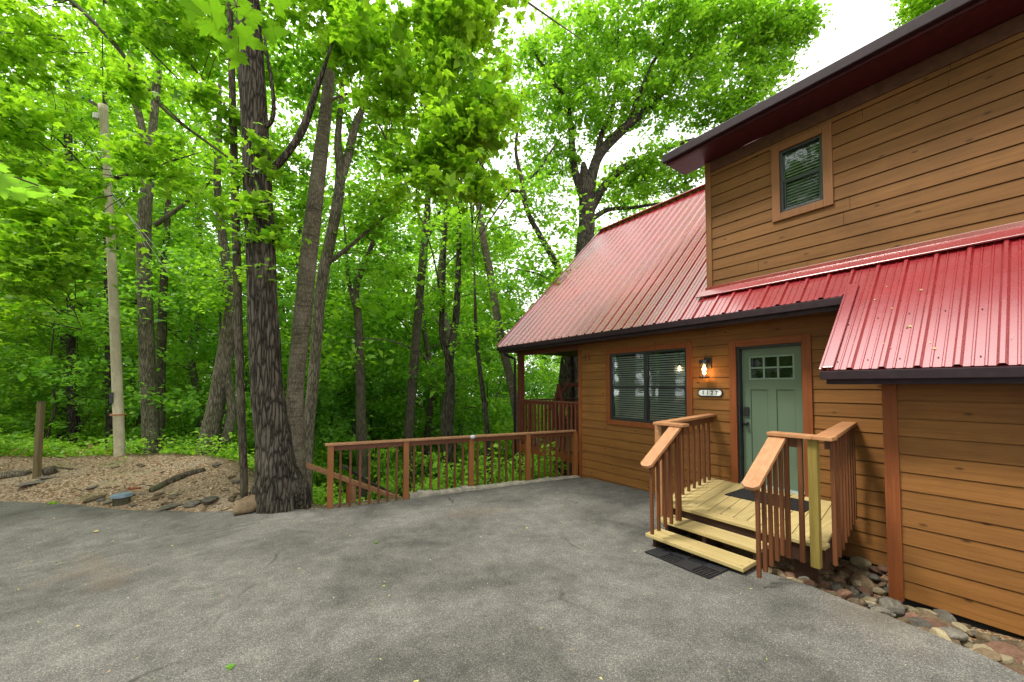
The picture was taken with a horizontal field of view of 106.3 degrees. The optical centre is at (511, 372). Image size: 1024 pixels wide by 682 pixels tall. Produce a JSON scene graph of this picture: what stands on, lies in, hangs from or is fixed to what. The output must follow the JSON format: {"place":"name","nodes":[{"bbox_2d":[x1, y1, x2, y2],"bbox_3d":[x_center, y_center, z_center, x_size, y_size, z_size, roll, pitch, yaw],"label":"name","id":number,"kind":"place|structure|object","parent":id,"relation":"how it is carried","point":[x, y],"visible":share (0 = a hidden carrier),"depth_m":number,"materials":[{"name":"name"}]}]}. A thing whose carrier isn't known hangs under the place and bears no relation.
{"place":"outdoors","nodes":[
{"label":"outdoors","id":0,"kind":"place"},
{"bbox_2d":[0,163,76,203],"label":"leafy twig","id":1,"kind":"object","parent":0,"point":[23,191],"visible":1,"depth_m":1.56,"materials":[{"name":"green plant"}]},
{"bbox_2d":[175,0,293,69],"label":"maple sprig","id":2,"kind":"object","parent":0,"point":[241,34],"visible":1,"depth_m":1.62,"materials":[{"name":"green plant"}]},
{"bbox_2d":[2,0,908,394],"label":"sky","id":3,"kind":"structure","parent":0,"point":[858,23],"materials":[{"name":"white"}]},
{"bbox_2d":[0,477,1023,681],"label":"driveway","id":4,"kind":"structure","parent":0,"point":[449,624],"depth_m":3.11,"materials":[{"name":"grey asphalt"}]},
{"bbox_2d":[325,430,577,508],"bbox_3d":[-0.861,1.880,7.442,4.985,1.302,0.190,1,-2,-24],"label":"deck railing","id":5,"kind":"object","parent":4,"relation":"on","point":[405,443],"visible":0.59,"depth_m":7.30,"materials":[{"name":"brown wood"}]},
{"bbox_2d":[409,475,579,498],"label":"kerb","id":6,"kind":"structure","parent":4,"relation":"on","point":[426,493],"depth_m":7.37,"materials":[{"name":"grey concrete"}]},
{"bbox_2d":[645,545,730,578],"bbox_3d":[1.772,1.900,3.896,0.423,0.084,0.802,1,-2,-27],"label":"rubber mat","id":7,"kind":"object","parent":4,"relation":"on","point":[686,563],"visible":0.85,"depth_m":3.84,"materials":[{"name":"black rubber"}]},
{"bbox_2d":[640,413,856,582],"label":"entry deck","id":8,"kind":"structure","parent":4,"relation":"on","point":[812,540],"depth_m":3.89,"materials":[{"name":"brown wood"}]},
{"bbox_2d":[725,488,808,511],"bbox_3d":[3.308,1.619,4.912,0.540,0.012,0.880,1,-2,-35],"label":"doormat","id":9,"kind":"object","parent":8,"relation":"on","point":[744,493],"visible":0.45,"depth_m":4.96,"materials":[{"name":"black rubber"}]},
{"bbox_2d":[0,397,1023,642],"bbox_3d":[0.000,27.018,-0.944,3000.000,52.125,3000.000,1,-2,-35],"label":"ground","id":10,"kind":"structure","parent":0,"point":[98,465],"depth_m":7.57,"materials":[{"name":"soil"}]},
{"bbox_2d":[0,470,31,478],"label":"fallen log","id":11,"kind":"object","parent":10,"relation":"on","point":[10,474],"visible":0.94,"depth_m":7.81,"materials":[{"name":"grey wood"}]},
{"bbox_2d":[0,341,59,437],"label":"understory tree","id":12,"kind":"object","parent":10,"relation":"on","point":[3,390],"visible":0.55,"depth_m":13.85,"materials":[{"name":"green plant"}]},
{"bbox_2d":[32,401,45,478],"bbox_3d":[-9.624,1.440,7.812,0.105,1.701,0.100,0,-2,0],"label":"wooden post","id":13,"kind":"object","parent":10,"relation":"on","point":[38,440],"visible":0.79,"depth_m":7.79,"materials":[{"name":"brown wood"}]},
{"bbox_2d":[0,317,96,434],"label":"understory tree","id":14,"kind":"object","parent":10,"relation":"on","point":[46,414],"visible":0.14,"depth_m":17.49,"materials":[{"name":"green plant"}]},
{"bbox_2d":[0,331,97,439],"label":"understory tree","id":15,"kind":"object","parent":10,"relation":"on","point":[31,412],"visible":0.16,"depth_m":16.25,"materials":[{"name":"green plant"}]},
{"bbox_2d":[0,214,131,420],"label":"forest tree","id":16,"kind":"object","parent":10,"relation":"on","point":[96,374],"visible":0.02,"depth_m":23.95,"materials":[{"name":"green plant"}]},
{"bbox_2d":[0,439,133,456],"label":"groundcover","id":17,"kind":"object","parent":10,"relation":"on","point":[89,446],"visible":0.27,"depth_m":9.48,"materials":[{"name":"green plant"}]},
{"bbox_2d":[0,293,154,446],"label":"understory tree","id":18,"kind":"object","parent":10,"relation":"on","point":[79,410],"visible":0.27,"depth_m":15.44,"materials":[{"name":"green plant"}]},
{"bbox_2d":[0,19,162,443],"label":"slim dark tree","id":19,"kind":"object","parent":10,"relation":"on","point":[72,421],"visible":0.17,"depth_m":14.98,"materials":[{"name":"green plant"}]},
{"bbox_2d":[0,265,187,439],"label":"understory tree","id":20,"kind":"object","parent":10,"relation":"on","point":[14,421],"visible":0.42,"depth_m":14.01,"materials":[{"name":"green plant"}]},
{"bbox_2d":[0,49,198,345],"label":"forest tree","id":21,"kind":"object","parent":10,"relation":"on","point":[80,155],"visible":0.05,"depth_m":20.65,"materials":[{"name":"green plant"}]},
{"bbox_2d":[58,90,155,455],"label":"slender dark tree","id":22,"kind":"object","parent":10,"relation":"on","point":[108,423],"visible":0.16,"depth_m":13.94,"materials":[{"name":"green plant"}]},
{"bbox_2d":[88,99,126,456],"bbox_3d":[-9.812,-2.231,9.244,1.177,8.948,0.298,0,-2,-5],"label":"utility pole","id":23,"kind":"object","parent":10,"relation":"on","point":[116,398],"visible":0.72,"depth_m":9.20,"materials":[{"name":"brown wood"}]},
{"bbox_2d":[102,2,185,284],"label":"service wires","id":24,"kind":"object","parent":23,"relation":"attached to","point":[112,176],"visible":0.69,"depth_m":9.57,"materials":[{"name":"black rubber"}]},
{"bbox_2d":[0,54,214,437],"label":"forest tree","id":25,"kind":"object","parent":10,"relation":"on","point":[117,248],"depth_m":25.05,"materials":[{"name":"green plant"}]},
{"bbox_2d":[0,0,215,439],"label":"forest tree","id":26,"kind":"object","parent":10,"relation":"on","point":[84,95],"visible":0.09,"depth_m":18.09,"materials":[{"name":"green plant"}]},
{"bbox_2d":[5,181,217,426],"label":"forest tree","id":27,"kind":"object","parent":10,"relation":"on","point":[87,348],"visible":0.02,"depth_m":22.09,"materials":[{"name":"green plant"}]},
{"bbox_2d":[30,321,198,440],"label":"understory tree","id":28,"kind":"object","parent":10,"relation":"on","point":[94,415],"visible":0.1,"depth_m":17.33,"materials":[{"name":"green plant"}]},
{"bbox_2d":[0,0,230,453],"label":"grey barked tree","id":29,"kind":"object","parent":10,"relation":"on","point":[150,418],"visible":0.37,"depth_m":11.57,"materials":[{"name":"green plant"}]},
{"bbox_2d":[0,0,243,345],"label":"overhanging maple","id":30,"kind":"object","parent":10,"relation":"on","point":[45,224],"visible":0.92,"depth_m":7.01,"materials":[{"name":"green plant"}]},
{"bbox_2d":[110,492,133,505],"bbox_3d":[-6.791,2.252,6.681,0.289,0.282,0.289,1,-2,-35],"label":"cleanout pipe","id":31,"kind":"object","parent":10,"relation":"on","point":[121,498],"visible":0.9,"depth_m":6.61,"materials":[{"name":"plastic"}]},
{"bbox_2d":[0,2,246,451],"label":"forest tree","id":32,"kind":"object","parent":10,"relation":"on","point":[165,127],"visible":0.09,"depth_m":18.65,"materials":[{"name":"green plant"}]},
{"bbox_2d":[3,241,247,453],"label":"understory tree","id":33,"kind":"object","parent":10,"relation":"on","point":[41,371],"visible":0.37,"depth_m":12.76,"materials":[{"name":"green plant"}]},
{"bbox_2d":[75,391,194,453],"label":"understory tree","id":34,"kind":"object","parent":10,"relation":"on","point":[100,424],"visible":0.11,"depth_m":15.07,"materials":[{"name":"green plant"}]},
{"bbox_2d":[0,36,299,442],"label":"forest tree","id":35,"kind":"object","parent":10,"relation":"on","point":[183,112],"visible":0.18,"depth_m":16.04,"materials":[{"name":"green plant"}]},
{"bbox_2d":[0,421,325,501],"bbox_3d":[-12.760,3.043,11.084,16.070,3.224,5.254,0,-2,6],"label":"undergrowth","id":36,"kind":"object","parent":10,"relation":"on","point":[24,444],"visible":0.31,"depth_m":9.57,"materials":[{"name":"green plant"}]},
{"bbox_2d":[119,150,206,448],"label":"twin stem tree","id":37,"kind":"object","parent":10,"relation":"on","point":[162,344],"visible":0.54,"depth_m":12.61,"materials":[{"name":"green plant"}]},
{"bbox_2d":[148,467,205,491],"bbox_3d":[-6.681,2.120,7.642,0.260,0.272,1.056,0,-2,11],"label":"dead branch","id":38,"kind":"object","parent":10,"relation":"on","point":[172,479],"visible":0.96,"depth_m":7.64,"materials":[{"name":"wood"}]},
{"bbox_2d":[103,341,252,449],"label":"understory tree","id":39,"kind":"object","parent":10,"relation":"on","point":[186,395],"visible":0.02,"depth_m":25.84,"materials":[{"name":"green plant"}]},
{"bbox_2d":[0,452,370,511],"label":"leaf litter","id":40,"kind":"object","parent":10,"relation":"on","point":[127,479],"visible":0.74,"depth_m":7.66,"materials":[{"name":"brown plant"}]},
{"bbox_2d":[157,82,246,455],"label":"mossy leaning tree","id":41,"kind":"object","parent":10,"relation":"on","point":[221,392],"visible":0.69,"depth_m":10.36,"materials":[{"name":"green plant"}]},
{"bbox_2d":[73,0,332,513],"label":"oak","id":42,"kind":"object","parent":10,"relation":"on","point":[281,484],"visible":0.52,"depth_m":6.46,"materials":[{"name":"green plant"}]},
{"bbox_2d":[64,223,345,454],"bbox_3d":[-9.502,0.066,12.866,6.903,10.006,6.192,0,-2,-11],"label":"understory tree","id":43,"kind":"object","parent":10,"relation":"on","point":[174,257],"visible":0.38,"depth_m":11.71,"materials":[{"name":"green plant"}]},
{"bbox_2d":[169,333,249,448],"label":"forest tree","id":44,"kind":"object","parent":10,"relation":"on","point":[184,376],"visible":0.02,"depth_m":25.73,"materials":[{"name":"green plant"}]},
{"bbox_2d":[107,224,354,481],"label":"forest tree","id":45,"kind":"object","parent":10,"relation":"on","point":[175,330],"visible":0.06,"depth_m":17.37,"materials":[{"name":"green plant"}]},
{"bbox_2d":[169,2,311,498],"bbox_3d":[-4.766,-3.471,6.737,2.368,11.665,1.608,-2,-3,39],"label":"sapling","id":46,"kind":"object","parent":10,"relation":"on","point":[197,93],"visible":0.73,"depth_m":6.77,"materials":[{"name":"green plant"}]},
{"bbox_2d":[166,332,320,459],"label":"understory tree","id":47,"kind":"object","parent":10,"relation":"on","point":[186,346],"visible":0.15,"depth_m":14.53,"materials":[{"name":"green plant"}]},
{"bbox_2d":[233,494,256,514],"bbox_3d":[-4.213,2.161,6.382,0.438,0.312,0.816,-7,-2,27],"label":"boulder","id":48,"kind":"object","parent":10,"relation":"on","point":[246,504],"visible":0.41,"depth_m":6.13,"materials":[{"name":"beige stone"}]},
{"bbox_2d":[125,174,382,455],"bbox_3d":[-13.101,-0.265,22.962,15.258,25.385,13.102,1,-2,-31],"label":"forest tree","id":49,"kind":"object","parent":10,"relation":"on","point":[214,223],"visible":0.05,"depth_m":21.24,"materials":[{"name":"green plant"}]},
{"bbox_2d":[118,31,423,417],"bbox_3d":[-9.638,-2.872,17.293,13.332,22.181,11.449,-2,-3,42],"label":"forest tree","id":50,"kind":"object","parent":10,"relation":"on","point":[292,118],"visible":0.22,"depth_m":15.34,"materials":[{"name":"green plant"}]},
{"bbox_2d":[220,435,327,471],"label":"understory tree","id":51,"kind":"object","parent":10,"relation":"on","point":[249,446],"visible":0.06,"depth_m":14.45,"materials":[{"name":"green plant"}]},
{"bbox_2d":[220,23,437,499],"bbox_3d":[-4.895,-2.889,10.459,5.901,13.138,3.713,0,-2,-1],"label":"forked tree","id":52,"kind":"object","parent":10,"relation":"on","point":[355,127],"visible":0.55,"depth_m":10.13,"materials":[{"name":"green plant"}]},
{"bbox_2d":[245,225,438,497],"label":"forest tree","id":53,"kind":"object","parent":10,"relation":"on","point":[344,459],"visible":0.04,"depth_m":21.50,"materials":[{"name":"green plant"}]},
{"bbox_2d":[313,435,371,503],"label":"understory tree","id":54,"kind":"object","parent":10,"relation":"on","point":[318,474],"visible":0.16,"depth_m":14.41,"materials":[{"name":"green plant"}]},
{"bbox_2d":[306,462,400,502],"bbox_3d":[-3.346,2.731,8.289,2.289,1.850,0.184,1,-2,-24],"label":"stair handrail","id":55,"kind":"object","parent":10,"relation":"on","point":[354,483],"visible":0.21,"depth_m":8.21,"materials":[{"name":"brown wood"}]},
{"bbox_2d":[281,311,435,501],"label":"understory tree","id":56,"kind":"object","parent":10,"relation":"on","point":[420,388],"visible":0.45,"depth_m":16.03,"materials":[{"name":"green plant"}]},
{"bbox_2d":[316,291,421,478],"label":"forest tree","id":57,"kind":"object","parent":10,"relation":"on","point":[387,342],"visible":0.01,"depth_m":25.27,"materials":[{"name":"green plant"}]},
{"bbox_2d":[313,314,425,496],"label":"forest tree","id":58,"kind":"object","parent":10,"relation":"on","point":[351,401],"visible":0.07,"depth_m":20.02,"materials":[{"name":"green plant"}]},
{"bbox_2d":[314,350,434,500],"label":"understory tree","id":59,"kind":"object","parent":10,"relation":"on","point":[346,420],"visible":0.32,"depth_m":17.20,"materials":[{"name":"green plant"}]},
{"bbox_2d":[316,207,434,500],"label":"crooked tree","id":60,"kind":"object","parent":10,"relation":"on","point":[361,428],"visible":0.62,"depth_m":12.90,"materials":[{"name":"green plant"}]},
{"bbox_2d":[285,254,471,476],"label":"forest tree","id":61,"kind":"object","parent":10,"relation":"on","point":[433,321],"visible":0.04,"depth_m":23.43,"materials":[{"name":"green plant"}]},
{"bbox_2d":[199,432,566,505],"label":"undergrowth","id":62,"kind":"object","parent":10,"relation":"on","point":[318,494],"visible":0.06,"depth_m":8.63,"materials":[{"name":"green plant"}]},
{"bbox_2d":[370,456,428,495],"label":"understory tree","id":63,"kind":"object","parent":10,"relation":"on","point":[393,465],"visible":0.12,"depth_m":14.94,"materials":[{"name":"green plant"}]},
{"bbox_2d":[361,447,444,501],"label":"understory tree","id":64,"kind":"object","parent":10,"relation":"on","point":[400,480],"visible":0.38,"depth_m":12.95,"materials":[{"name":"green plant"}]},
{"bbox_2d":[310,180,498,420],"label":"forest tree","id":65,"kind":"object","parent":10,"relation":"on","point":[427,267],"visible":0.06,"depth_m":27.49,"materials":[{"name":"green plant"}]},
{"bbox_2d":[344,326,469,495],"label":"forest tree","id":66,"kind":"object","parent":10,"relation":"on","point":[431,344],"visible":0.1,"depth_m":22.25,"materials":[{"name":"green plant"}]},
{"bbox_2d":[276,48,540,482],"bbox_3d":[-4.908,-2.067,19.546,14.978,24.920,12.862,-1,-2,32],"label":"forest tree","id":67,"kind":"object","parent":10,"relation":"on","point":[431,397],"visible":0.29,"depth_m":17.11,"materials":[{"name":"green plant"}]},
{"bbox_2d":[260,0,580,482],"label":"pale leaning tree","id":68,"kind":"object","parent":10,"relation":"on","point":[469,125],"visible":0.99,"depth_m":6.62,"materials":[{"name":"green plant"}]},
{"bbox_2d":[394,111,481,496],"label":"tall slim tree","id":69,"kind":"object","parent":10,"relation":"on","point":[412,386],"visible":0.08,"depth_m":14.91,"materials":[{"name":"brown plant"}]},
{"bbox_2d":[307,159,569,461],"bbox_3d":[-4.085,0.512,21.845,14.377,23.919,12.346,1,-2,-17],"label":"forest tree","id":70,"kind":"object","parent":10,"relation":"on","point":[398,302],"visible":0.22,"depth_m":20.08,"materials":[{"name":"green plant"}]},
{"bbox_2d":[285,11,596,487],"bbox_3d":[-3.093,-2.943,15.864,12.774,23.622,11.316,-2,-3,41],"label":"forest tree","id":71,"kind":"object","parent":10,"relation":"on","point":[564,229],"visible":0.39,"depth_m":14.84,"materials":[{"name":"green plant"}]},
{"bbox_2d":[380,294,509,478],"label":"forest tree","id":72,"kind":"object","parent":10,"relation":"on","point":[436,393],"visible":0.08,"depth_m":23.45,"materials":[{"name":"green plant"}]},
{"bbox_2d":[411,178,497,487],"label":"wavy forked tree","id":73,"kind":"object","parent":10,"relation":"on","point":[450,390],"visible":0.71,"depth_m":13.96,"materials":[{"name":"green plant"}]},
{"bbox_2d":[423,442,510,488],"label":"understory tree","id":74,"kind":"object","parent":10,"relation":"on","point":[495,461],"visible":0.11,"depth_m":13.24,"materials":[{"name":"green plant"}]},
{"bbox_2d":[439,265,505,483],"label":"thin curved tree","id":75,"kind":"object","parent":10,"relation":"on","point":[475,330],"visible":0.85,"depth_m":12.95,"materials":[{"name":"green plant"}]},
{"bbox_2d":[412,353,548,486],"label":"understory tree","id":76,"kind":"object","parent":10,"relation":"on","point":[456,429],"visible":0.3,"depth_m":17.09,"materials":[{"name":"green plant"}]},
{"bbox_2d":[434,342,536,469],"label":"forest tree","id":77,"kind":"object","parent":10,"relation":"on","point":[489,397],"visible":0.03,"depth_m":25.14,"materials":[{"name":"green plant"}]},
{"bbox_2d":[417,236,559,456],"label":"forest tree","id":78,"kind":"object","parent":10,"relation":"on","point":[525,357],"visible":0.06,"depth_m":27.43,"materials":[{"name":"green plant"}]},
{"bbox_2d":[460,49,524,472],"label":"leaning pine","id":79,"kind":"object","parent":10,"relation":"on","point":[507,367],"visible":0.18,"depth_m":13.48,"materials":[{"name":"plant"}]},
{"bbox_2d":[437,296,560,483],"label":"forest tree","id":80,"kind":"object","parent":10,"relation":"on","point":[467,340],"visible":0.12,"depth_m":22.28,"materials":[{"name":"green plant"}]},
{"bbox_2d":[454,358,566,485],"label":"understory tree","id":81,"kind":"object","parent":10,"relation":"on","point":[504,404],"visible":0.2,"depth_m":17.36,"materials":[{"name":"green plant"}]},
{"bbox_2d":[465,397,566,480],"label":"understory tree","id":82,"kind":"object","parent":10,"relation":"on","point":[505,426],"visible":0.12,"depth_m":13.93,"materials":[{"name":"green plant"}]},
{"bbox_2d":[471,75,583,475],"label":"arching tree","id":83,"kind":"object","parent":10,"relation":"on","point":[511,285],"visible":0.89,"depth_m":12.00,"materials":[{"name":"green plant"}]},
{"bbox_2d":[497,366,557,475],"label":"understory tree","id":84,"kind":"object","parent":10,"relation":"on","point":[529,387],"visible":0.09,"depth_m":20.99,"materials":[{"name":"green plant"}]},
{"bbox_2d":[498,358,558,466],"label":"forest tree","id":85,"kind":"object","parent":10,"relation":"on","point":[533,393],"visible":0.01,"depth_m":25.58,"materials":[{"name":"green plant"}]},
{"bbox_2d":[554,150,678,379],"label":"forest tree","id":86,"kind":"object","parent":10,"relation":"on","point":[572,250],"visible":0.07,"depth_m":26.10,"materials":[{"name":"green plant"}]},
{"bbox_2d":[505,0,837,475],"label":"spreading oak","id":87,"kind":"object","parent":10,"relation":"on","point":[785,29],"visible":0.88,"depth_m":15.83,"materials":[{"name":"green plant"}]},
{"bbox_2d":[496,0,1023,639],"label":"cabin","id":88,"kind":"object","parent":10,"relation":"on","point":[790,238],"visible":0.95,"depth_m":4.55,"materials":[{"name":"brown wood"}]},
{"bbox_2d":[502,350,515,480],"bbox_3d":[-0.082,1.382,10.193,0.410,3.950,0.081,1,-2,-20],"label":"downspout","id":89,"kind":"object","parent":88,"relation":"attached to","point":[508,356],"visible":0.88,"depth_m":10.24,"materials":[{"name":"black metal"}]},
{"bbox_2d":[516,345,578,475],"bbox_3d":[2.331,2.164,10.467,3.815,5.405,2.300,1,-2,-35],"label":"side porch","id":90,"kind":"object","parent":88,"relation":"attached to","point":[531,403],"visible":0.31,"depth_m":9.68,"materials":[{"name":"brown wood"}]},
{"bbox_2d":[547,382,577,440],"bbox_3d":[1.359,1.068,10.297,0.966,1.622,0.262,-1,-2,28],"label":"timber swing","id":91,"kind":"object","parent":90,"relation":"on","point":[559,392],"visible":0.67,"depth_m":10.29,"materials":[{"name":"brown wood"}]},
{"bbox_2d":[606,342,692,432],"bbox_3d":[2.670,0.273,7.254,0.560,1.960,2.280,1,-2,-35],"label":"window","id":92,"kind":"structure","parent":88,"relation":"in","point":[645,385],"depth_m":7.25,"materials":[{"name":"glass"}]},
{"bbox_2d":[698,389,722,396],"bbox_3d":[3.150,0.325,6.108,0.024,0.124,0.400,1,-2,-35],"label":"number plaque","id":93,"kind":"object","parent":88,"relation":"attached to","point":[710,392],"visible":1,"depth_m":6.09,"materials":[{"name":"white metal"}]},
{"bbox_2d":[728,334,813,496],"bbox_3d":[3.756,0.601,5.523,0.345,2.185,1.040,1,-2,-35],"label":"door","id":94,"kind":"structure","parent":88,"relation":"in","point":[771,379],"depth_m":5.56,"materials":[{"name":"paint"}]},
{"bbox_2d":[770,121,833,222],"bbox_3d":[4.127,-2.675,5.360,0.560,1.520,1.130,1,-2,-35],"label":"window","id":95,"kind":"structure","parent":88,"relation":"in","point":[802,173],"depth_m":5.34,"materials":[{"name":"wood"}]},
{"bbox_2d":[691,533,1023,642],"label":"leaf litter","id":96,"kind":"object","parent":10,"relation":"on","point":[821,577],"visible":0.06,"depth_m":4.49,"materials":[{"name":"brown plant"}]},
{"bbox_2d":[849,556,871,566],"bbox_3d":[4.139,2.256,4.554,0.117,0.126,0.193,1,-2,-20],"label":"river rock","id":97,"kind":"object","parent":10,"relation":"on","point":[857,561],"visible":0.84,"depth_m":4.54,"materials":[{"name":"stone"}]},
{"bbox_2d":[848,572,875,592],"bbox_3d":[3.756,2.266,4.133,0.200,0.142,0.398,-11,-1,26],"label":"river rock","id":98,"kind":"object","parent":10,"relation":"on","point":[866,582],"visible":0.61,"depth_m":4.09,"materials":[{"name":"beige stone"}]},
{"bbox_2d":[878,597,904,610],"bbox_3d":[3.261,2.010,3.300,0.167,0.109,0.163,-2,-5,-44],"label":"river rock","id":99,"kind":"object","parent":10,"relation":"on","point":[887,602],"visible":0.57,"depth_m":3.30,"materials":[{"name":"grey stone"}]},
{"bbox_2d":[885,0,946,32],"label":"backyard tree","id":100,"kind":"object","parent":10,"relation":"on","point":[913,9],"visible":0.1,"depth_m":18.06,"materials":[{"name":"green plant"}]},
{"bbox_2d":[907,617,932,628],"bbox_3d":[3.061,1.906,2.896,0.140,0.088,0.144,-21,10,4],"label":"river rock","id":101,"kind":"object","parent":10,"relation":"on","point":[918,622],"visible":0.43,"depth_m":2.88,"materials":[{"name":"grey stone"}]},
{"bbox_2d":[933,609,956,623],"bbox_3d":[3.779,2.152,3.335,0.122,0.074,0.245,-24,1,25],"label":"river rock","id":102,"kind":"object","parent":10,"relation":"on","point":[947,616],"visible":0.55,"depth_m":3.35,"materials":[{"name":"grey stone"}]},
{"bbox_2d":[930,626,968,640],"bbox_3d":[3.104,1.864,2.731,0.237,0.081,0.118,-2,-5,5],"label":"river rock","id":103,"kind":"object","parent":10,"relation":"on","point":[956,634],"visible":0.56,"depth_m":2.70,"materials":[{"name":"grey stone"}]},
{"bbox_2d":[973,647,1002,661],"bbox_3d":[3.030,1.811,2.454,0.196,0.057,0.105,3,1,-12],"label":"river rock","id":104,"kind":"object","parent":10,"relation":"on","point":[991,654],"visible":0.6,"depth_m":2.44,"materials":[{"name":"beige stone"}]},
{"bbox_2d":[982,641,1023,663],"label":"river rock","id":105,"kind":"object","parent":10,"relation":"on","point":[1013,651],"visible":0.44,"depth_m":2.65,"materials":[{"name":"stone"}]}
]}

